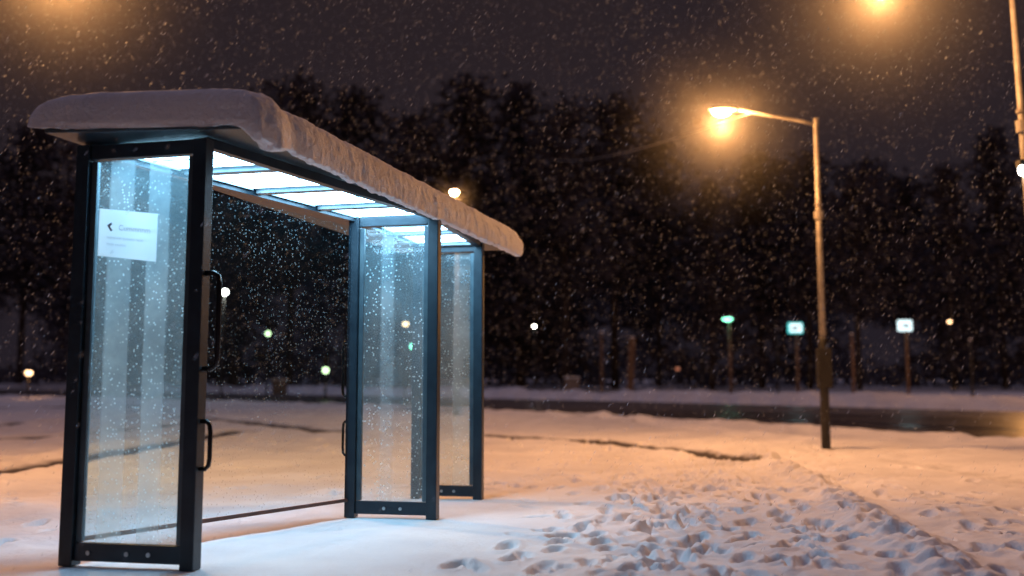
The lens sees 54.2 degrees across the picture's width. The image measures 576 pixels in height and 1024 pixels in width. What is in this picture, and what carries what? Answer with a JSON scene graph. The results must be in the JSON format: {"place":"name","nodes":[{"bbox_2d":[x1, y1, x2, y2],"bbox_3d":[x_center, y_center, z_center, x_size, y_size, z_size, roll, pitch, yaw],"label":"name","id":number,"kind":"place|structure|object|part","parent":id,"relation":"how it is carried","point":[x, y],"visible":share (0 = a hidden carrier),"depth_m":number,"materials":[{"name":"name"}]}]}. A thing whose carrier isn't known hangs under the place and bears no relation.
{"place":"outdoors","nodes":[
{"label":"outdoors","id":0,"kind":"place"},
{"bbox_2d":[0,379,1023,575],"bbox_3d":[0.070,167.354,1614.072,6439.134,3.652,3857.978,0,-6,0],"label":"ground","id":1,"kind":"structure","parent":0,"point":[603,493],"depth_m":10.95,"materials":[{"name":"white snow"}]},
{"bbox_2d":[0,157,42,308],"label":"pine tree","id":2,"kind":"object","parent":1,"relation":"on","point":[3,266],"visible":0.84,"depth_m":75.75,"materials":[{"name":"green plant"}]},
{"bbox_2d":[24,369,33,398],"bbox_3d":[-24.078,4.981,49.752,0.459,1.876,0.459,0,-6,0],"label":"lamp post","id":3,"kind":"object","parent":1,"relation":"on","point":[28,372],"visible":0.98,"depth_m":49.72,"materials":[{"name":"black metal"}]},
{"bbox_2d":[0,120,110,383],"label":"pine tree","id":4,"kind":"object","parent":1,"relation":"on","point":[25,144],"visible":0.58,"depth_m":80.31,"materials":[{"name":"green plant"}]},
{"bbox_2d":[0,129,187,387],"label":"pine tree","id":5,"kind":"object","parent":1,"relation":"on","point":[66,205],"visible":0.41,"depth_m":71.90,"materials":[{"name":"green plant"}]},
{"bbox_2d":[54,170,280,385],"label":"spruce tree","id":6,"kind":"object","parent":1,"relation":"on","point":[175,223],"visible":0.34,"depth_m":77.57,"materials":[{"name":"green plant"}]},
{"bbox_2d":[158,190,314,386],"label":"spruce tree","id":7,"kind":"object","parent":1,"relation":"on","point":[233,229],"visible":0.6,"depth_m":70.21,"materials":[{"name":"green plant"}]},
{"bbox_2d":[45,125,499,571],"bbox_3d":[-1.381,0.557,8.213,1.316,2.690,5.212,-2,-6,19],"label":"bus shelter","id":8,"kind":"object","parent":1,"relation":"on","point":[230,160],"visible":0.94,"depth_m":6.33,"materials":[{"name":"metal"}]},
{"bbox_2d":[27,88,523,256],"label":"roof snow","id":9,"kind":"structure","parent":8,"relation":"on","point":[265,122],"depth_m":6.06,"materials":[{"name":"white snow"}]},
{"bbox_2d":[272,379,287,393],"bbox_3d":[-13.867,5.874,59.713,0.864,0.920,0.680,0,-6,0],"label":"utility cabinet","id":10,"kind":"object","parent":1,"relation":"on","point":[279,386],"visible":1,"depth_m":59.40,"materials":[{"name":"grey metal"}]},
{"bbox_3d":[-13.867,5.902,59.398,0.680,0.640,0.024,0,-6,0],"label":"door","id":11,"kind":"part","parent":10,"relation":"part of","materials":[{"name":"metal"}]},
{"bbox_2d":[213,66,353,385],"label":"pine tree","id":12,"kind":"object","parent":1,"relation":"on","point":[301,99],"visible":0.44,"depth_m":76.03,"materials":[{"name":"green plant"}]},
{"bbox_2d":[280,83,437,387],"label":"pine tree","id":13,"kind":"object","parent":1,"relation":"on","point":[358,102],"visible":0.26,"depth_m":82.45,"materials":[{"name":"green plant"}]},
{"bbox_2d":[402,321,408,400],"bbox_3d":[-5.116,3.673,47.877,0.351,4.178,0.351,0,-6,0],"label":"lamp post","id":14,"kind":"object","parent":1,"relation":"on","point":[405,323],"visible":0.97,"depth_m":47.85,"materials":[{"name":"metal"}]},
{"bbox_2d":[330,107,487,388],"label":"pine tree","id":15,"kind":"object","parent":1,"relation":"on","point":[417,140],"visible":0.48,"depth_m":72.00,"materials":[{"name":"green plant"}]},
{"bbox_2d":[409,329,411,399],"bbox_3d":[-4.957,3.940,49.925,0.340,3.782,0.250,0,-6,0],"label":"traffic light","id":16,"kind":"object","parent":1,"relation":"on","point":[410,346],"visible":0.27,"depth_m":49.94,"materials":[{"name":"black metal"}]},
{"bbox_2d":[450,188,461,415],"bbox_3d":[-1.735,0.590,30.886,0.258,7.141,2.163,0,-6,1],"label":"street lamp","id":17,"kind":"object","parent":1,"relation":"on","point":[458,357],"visible":0.76,"depth_m":31.61,"materials":[{"name":"metal"}]},
{"bbox_2d":[364,72,592,388],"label":"spruce tree","id":18,"kind":"object","parent":1,"relation":"on","point":[466,123],"visible":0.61,"depth_m":75.38,"materials":[{"name":"green plant"}]},
{"bbox_2d":[0,152,1023,386],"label":"woods","id":19,"kind":"object","parent":1,"relation":"on","point":[629,314],"visible":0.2,"depth_m":96.39,"materials":[{"name":"plant"}]},
{"bbox_2d":[444,81,610,387],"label":"spruce tree","id":20,"kind":"object","parent":1,"relation":"on","point":[516,113],"visible":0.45,"depth_m":80.08,"materials":[{"name":"green plant"}]},
{"bbox_2d":[532,325,535,389],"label":"lamp post","id":21,"kind":"object","parent":1,"relation":"on","point":[534,326],"visible":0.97,"depth_m":59.87,"materials":[{"name":"black metal"}]},
{"bbox_2d":[462,91,670,389],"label":"pine tree","id":22,"kind":"object","parent":1,"relation":"on","point":[565,126],"visible":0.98,"depth_m":70.44,"materials":[{"name":"green plant"}]},
{"bbox_2d":[564,377,579,389],"bbox_3d":[3.704,5.988,61.712,0.972,1.020,0.680,0,-6,0],"label":"bench","id":23,"kind":"object","parent":1,"relation":"on","point":[570,383],"visible":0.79,"depth_m":61.41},
{"bbox_3d":[3.704,6.015,61.397,0.765,0.720,0.024,0,-6,0],"label":"door","id":24,"kind":"part","parent":23,"relation":"part of","materials":[{"name":"brown wood"}]},
{"bbox_2d":[599,331,602,392],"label":"post","id":25,"kind":"object","parent":1,"relation":"on","point":[601,362],"visible":0.94,"depth_m":57.79,"materials":[{"name":"brown wood"}]},
{"bbox_2d":[516,85,705,388],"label":"pine tree","id":26,"kind":"object","parent":1,"relation":"on","point":[605,122],"visible":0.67,"depth_m":78.02,"materials":[{"name":"green plant"}]},
{"bbox_2d":[627,336,635,390],"bbox_3d":[6.758,4.622,56.827,0.574,3.747,0.323,0,-6,0],"label":"post","id":27,"kind":"object","parent":1,"relation":"on","point":[631,364],"visible":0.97,"depth_m":56.81,"materials":[{"name":"brown wood"}]},
{"bbox_2d":[585,133,725,386],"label":"pine tree","id":28,"kind":"object","parent":1,"relation":"on","point":[654,293],"visible":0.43,"depth_m":84.35,"materials":[{"name":"green plant"}]},
{"bbox_2d":[675,367,679,389],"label":"lamp post","id":29,"kind":"object","parent":1,"relation":"on","point":[677,368],"visible":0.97,"depth_m":63.70,"materials":[{"name":"metal"}]},
{"bbox_2d":[701,322,703,389],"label":"post","id":30,"kind":"object","parent":1,"relation":"on","point":[702,356],"visible":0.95,"depth_m":59.85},
{"bbox_2d":[648,176,776,389],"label":"spruce tree","id":31,"kind":"object","parent":1,"relation":"on","point":[709,196],"visible":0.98,"depth_m":72.15,"materials":[{"name":"green plant"}]},
{"bbox_2d":[721,315,732,393],"bbox_3d":[12.294,4.016,56.884,0.720,4.964,0.401,0,-6,0],"label":"lamp post","id":32,"kind":"object","parent":1,"relation":"on","point":[728,318],"visible":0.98,"depth_m":56.89,"materials":[{"name":"brown metal"}]},
{"bbox_2d":[708,105,832,448],"bbox_3d":[4.801,-0.177,18.668,2.163,6.640,0.258,0,-6,1],"label":"street lamp","id":33,"kind":"object","parent":1,"relation":"on","point":[824,375],"visible":0.99,"depth_m":18.60,"materials":[{"name":"metal"}]},
{"bbox_2d":[552,113,750,160],"bbox_3d":[3.621,-6.010,43.140,0.062,10.327,47.477,0,-6,-2],"label":"overhead cable","id":34,"kind":"object","parent":33,"relation":"attached to","point":[660,142],"visible":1,"depth_m":27.65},
{"bbox_2d":[681,145,861,387],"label":"spruce tree","id":35,"kind":"object","parent":1,"relation":"on","point":[751,174],"visible":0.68,"depth_m":80.25,"materials":[{"name":"green plant"}]},
{"bbox_2d":[776,327,778,393],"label":"post","id":36,"kind":"object","parent":1,"relation":"on","point":[777,361],"visible":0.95,"depth_m":59.82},
{"bbox_2d":[788,323,802,391],"bbox_3d":[15.879,4.174,55.868,0.840,4.483,0.170,0,-6,0],"label":"lit sign","id":37,"kind":"object","parent":1,"relation":"on","point":[796,328],"visible":0.96,"depth_m":55.98,"materials":[{"name":"white plastic"}]},
{"bbox_2d":[748,143,880,388],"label":"pine tree","id":38,"kind":"object","parent":1,"relation":"on","point":[804,174],"visible":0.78,"depth_m":75.07,"materials":[{"name":"green plant"}]},
{"bbox_2d":[850,333,854,392],"bbox_3d":[18.341,4.290,53.846,0.204,3.724,0.177,0,-6,0],"label":"post","id":39,"kind":"object","parent":1,"relation":"on","point":[852,364],"visible":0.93,"depth_m":53.81,"materials":[{"name":"brown wood"}]},
{"bbox_2d":[776,162,931,390],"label":"pine tree","id":40,"kind":"object","parent":1,"relation":"on","point":[855,184],"visible":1,"depth_m":70.18,"materials":[{"name":"green plant"}]},
{"bbox_2d":[897,320,911,394],"bbox_3d":[21.636,4.047,54.876,0.800,4.574,0.170,0,-6,0],"label":"lit sign","id":41,"kind":"object","parent":1,"relation":"on","point":[905,325],"visible":0.97,"depth_m":54.97,"materials":[{"name":"white plastic"}]},
{"bbox_2d":[834,169,979,387],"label":"pine tree","id":42,"kind":"object","parent":1,"relation":"on","point":[905,188],"visible":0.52,"depth_m":82.09,"materials":[{"name":"green plant"}]},
{"bbox_2d":[871,161,1021,389],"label":"spruce tree","id":43,"kind":"object","parent":1,"relation":"on","point":[943,192],"visible":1,"depth_m":74.26,"materials":[{"name":"green plant"}]},
{"bbox_2d":[947,320,953,392],"bbox_3d":[27.183,4.427,61.874,0.324,4.958,0.324,0,-6,0],"label":"lamp post","id":44,"kind":"object","parent":1,"relation":"on","point":[949,321],"visible":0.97,"depth_m":61.89,"materials":[{"name":"black metal"}]},
{"bbox_2d":[968,339,973,395],"bbox_3d":[24.737,4.440,53.831,0.184,3.422,0.157,0,-6,0],"label":"post","id":45,"kind":"object","parent":1,"relation":"on","point":[971,370],"visible":0.95,"depth_m":53.79,"materials":[{"name":"metal"}]},
{"bbox_2d":[930,118,1023,388],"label":"spruce tree","id":46,"kind":"object","parent":1,"relation":"on","point":[992,148],"visible":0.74,"depth_m":78.41,"materials":[{"name":"green plant"}]},
{"bbox_2d":[970,151,1023,303],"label":"pine tree","id":47,"kind":"object","parent":1,"relation":"on","point":[1008,237],"visible":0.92,"depth_m":74.47,"materials":[{"name":"green plant"}]},
{"bbox_2d":[1010,0,1023,197],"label":"street lamp","id":48,"kind":"object","parent":1,"relation":"on","point":[1019,123],"visible":1,"depth_m":13.32,"materials":[{"name":"metal"}]},
{"bbox_2d":[0,390,1023,437],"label":"road","id":49,"kind":"structure","parent":0,"point":[975,423],"depth_m":35.64,"materials":[{"name":"black asphalt"}]},
{"bbox_2d":[220,288,228,399],"bbox_3d":[-13.314,2.798,45.957,0.459,5.611,0.459,0,-6,0],"label":"lamp post","id":50,"kind":"object","parent":49,"relation":"on","point":[224,291],"visible":0.82,"depth_m":45.96,"materials":[{"name":"black metal"}]},
{"bbox_2d":[265,319,271,395],"bbox_3d":[-14.161,4.131,57.949,0.340,4.711,0.250,0,-6,0],"label":"traffic light","id":51,"kind":"object","parent":49,"relation":"on","point":[268,328],"visible":0.99,"depth_m":57.99,"materials":[{"name":"black metal"}]},
{"bbox_2d":[322,354,329,398],"bbox_3d":[-9.662,4.699,51.857,0.340,2.586,0.250,0,-6,0],"label":"traffic light","id":52,"kind":"object","parent":49,"relation":"on","point":[326,365],"visible":1,"depth_m":51.84,"materials":[{"name":"black metal"}]},
{"bbox_2d":[0,0,1023,379],"label":"sky","id":53,"kind":"structure","parent":0,"point":[912,84],"materials":[{"name":"black"}]}
]}

